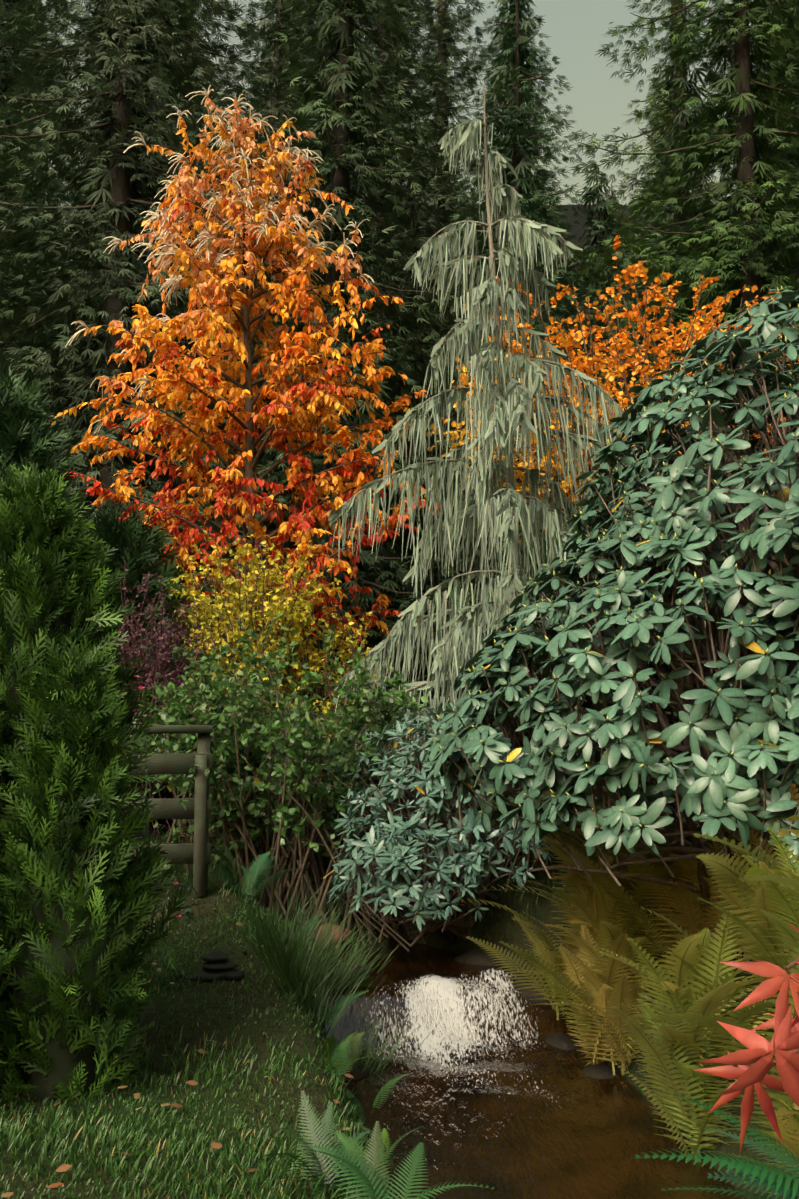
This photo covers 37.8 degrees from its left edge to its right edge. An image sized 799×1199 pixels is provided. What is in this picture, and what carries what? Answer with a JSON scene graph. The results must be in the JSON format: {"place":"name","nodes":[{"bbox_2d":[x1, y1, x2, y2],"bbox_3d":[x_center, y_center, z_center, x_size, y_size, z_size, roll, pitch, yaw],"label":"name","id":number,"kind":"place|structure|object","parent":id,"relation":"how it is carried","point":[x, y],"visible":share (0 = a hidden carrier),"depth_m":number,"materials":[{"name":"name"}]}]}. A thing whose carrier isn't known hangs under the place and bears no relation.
{"place":"outdoors","nodes":[
{"label":"outdoors","id":0,"kind":"place"},
{"bbox_2d":[139,686,198,987],"bbox_3d":[-1.487,1.525,7.970,0.449,1.909,2.373,2,-6,-18],"label":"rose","id":1,"kind":"object","parent":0,"point":[186,914],"depth_m":8.25,"materials":[{"name":"green plant"}]},
{"bbox_2d":[0,204,797,1198],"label":"terrain","id":2,"kind":"structure","parent":0,"point":[486,928],"depth_m":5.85,"materials":[{"name":"green plant"}]},
{"bbox_2d":[0,459,205,1103],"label":"thuja","id":3,"kind":"object","parent":2,"relation":"on","point":[37,512],"depth_m":5.09,"materials":[{"name":"green plant"}]},
{"bbox_2d":[0,361,219,823],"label":"conifer","id":4,"kind":"object","parent":2,"relation":"on","point":[24,426],"depth_m":11.98,"materials":[{"name":"green plant"}]},
{"bbox_2d":[81,556,214,837],"bbox_3d":[-2.797,0.933,11.411,2.030,2.717,1.850,0,-6,-1],"label":"berberis","id":5,"kind":"object","parent":2,"relation":"on","point":[179,669],"depth_m":11.28,"materials":[{"name":"purple plant"}]},
{"bbox_2d":[113,725,212,897],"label":"fence","id":6,"kind":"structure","parent":2,"relation":"on","point":[196,853],"depth_m":9.15,"materials":[{"name":"brown wood"}]},
{"bbox_2d":[2,888,367,1196],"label":"fallen leaves","id":7,"kind":"object","parent":2,"relation":"on","point":[66,1167],"visible":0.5,"depth_m":4.74,"materials":[{"name":"orange plant"}]},
{"bbox_2d":[49,97,440,689],"bbox_3d":[-1.938,-1.869,14.210,4.835,8.456,4.406,0,-6,-1],"label":"orange tree","id":8,"kind":"object","parent":2,"relation":"on","point":[302,414],"depth_m":13.95,"materials":[{"name":"orange plant"}]},
{"bbox_2d":[65,85,374,437],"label":"tree leaves","id":9,"kind":"object","parent":8,"relation":"on","point":[170,281],"visible":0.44,"depth_m":13.96,"materials":[{"name":"plant"}]},
{"bbox_2d":[159,530,394,885],"bbox_3d":[-1.294,1.261,12.572,2.713,4.071,1.840,4,-7,-34],"label":"yellow shrub","id":10,"kind":"object","parent":2,"relation":"on","point":[275,608],"depth_m":12.38,"materials":[{"name":"yellow plant"}]},
{"bbox_2d":[124,612,451,955],"bbox_3d":[-1.279,1.613,10.280,3.376,2.994,2.614,-6,-8,44],"label":"green shrub","id":11,"kind":"object","parent":2,"relation":"on","point":[293,753],"depth_m":9.86,"materials":[{"name":"green plant"}]},
{"bbox_2d":[210,846,493,1198],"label":"green ferns","id":12,"kind":"object","parent":2,"relation":"on","point":[320,1148],"visible":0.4,"depth_m":4.01,"materials":[{"name":"green plant"}]},
{"bbox_2d":[0,0,798,780],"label":"conifer trees","id":13,"kind":"object","parent":2,"relation":"on","point":[38,352],"depth_m":21.04,"materials":[{"name":"green plant"}]},
{"bbox_2d":[188,924,619,1079],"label":"stones","id":14,"kind":"object","parent":2,"relation":"on","point":[218,965],"visible":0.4,"depth_m":7.88,"materials":[{"name":"grey stone"}]},
{"bbox_2d":[176,551,650,916],"bbox_3d":[-2.144,1.392,12.924,9.784,3.978,6.576,3,-7,-29],"label":"shrub","id":15,"kind":"object","parent":2,"relation":"on","point":[430,597],"depth_m":12.43,"materials":[{"name":"green plant"}]},
{"bbox_2d":[323,702,569,950],"bbox_3d":[0.446,1.811,9.438,2.098,2.021,2.041,0,-6,-1],"label":"rhododendron bush","id":16,"kind":"object","parent":2,"relation":"on","point":[392,857],"depth_m":8.88,"materials":[{"name":"green plant"}]},
{"bbox_2d":[300,85,636,779],"bbox_3d":[1.225,-1.667,11.936,3.746,7.378,4.066,-3,-7,25],"label":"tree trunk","id":17,"kind":"object","parent":2,"relation":"on","point":[498,320],"visible":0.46,"depth_m":11.75,"materials":[{"name":"brown plant"}]},
{"bbox_2d":[274,119,705,860],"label":"weeping spruce strands","id":18,"kind":"object","parent":17,"relation":"attached to","point":[486,507],"visible":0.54,"depth_m":11.45},
{"bbox_2d":[403,235,798,559],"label":"tree","id":19,"kind":"object","parent":2,"relation":"on","point":[637,269],"depth_m":15.96,"materials":[{"name":"orange plant"}]},
{"bbox_2d":[424,288,798,948],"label":"rhododendron bush","id":20,"kind":"object","parent":2,"relation":"on","point":[720,731],"depth_m":6.42,"materials":[{"name":"green plant"}]},
{"bbox_2d":[435,286,798,837],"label":"rhododendron buds","id":21,"kind":"object","parent":20,"relation":"attached to","point":[654,598],"visible":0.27,"depth_m":6.59,"materials":[{"name":"green plant"}]},
{"bbox_2d":[461,732,798,1195],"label":"fern","id":22,"kind":"object","parent":2,"relation":"on","point":[625,934],"visible":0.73,"depth_m":6.10,"materials":[{"name":"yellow plant"}]},
{"bbox_2d":[634,1093,798,1198],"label":"dark ferns","id":23,"kind":"object","parent":2,"relation":"on","point":[784,1180],"visible":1,"depth_m":2.75,"materials":[{"name":"green plant"}]},
{"bbox_2d":[695,876,798,1151],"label":"maple","id":24,"kind":"object","parent":2,"relation":"on","point":[761,1050],"depth_m":1.25,"materials":[{"name":"red plant"}]},
{"bbox_2d":[24,0,794,250],"label":"sky","id":25,"kind":"structure","parent":0,"point":[575,29],"materials":[{"name":"grey"}]},
{"bbox_2d":[282,766,745,1198],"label":"stream water","id":26,"kind":"structure","parent":0,"point":[499,1094],"depth_m":6.87,"materials":[{"name":"brown liquid"}]}
]}

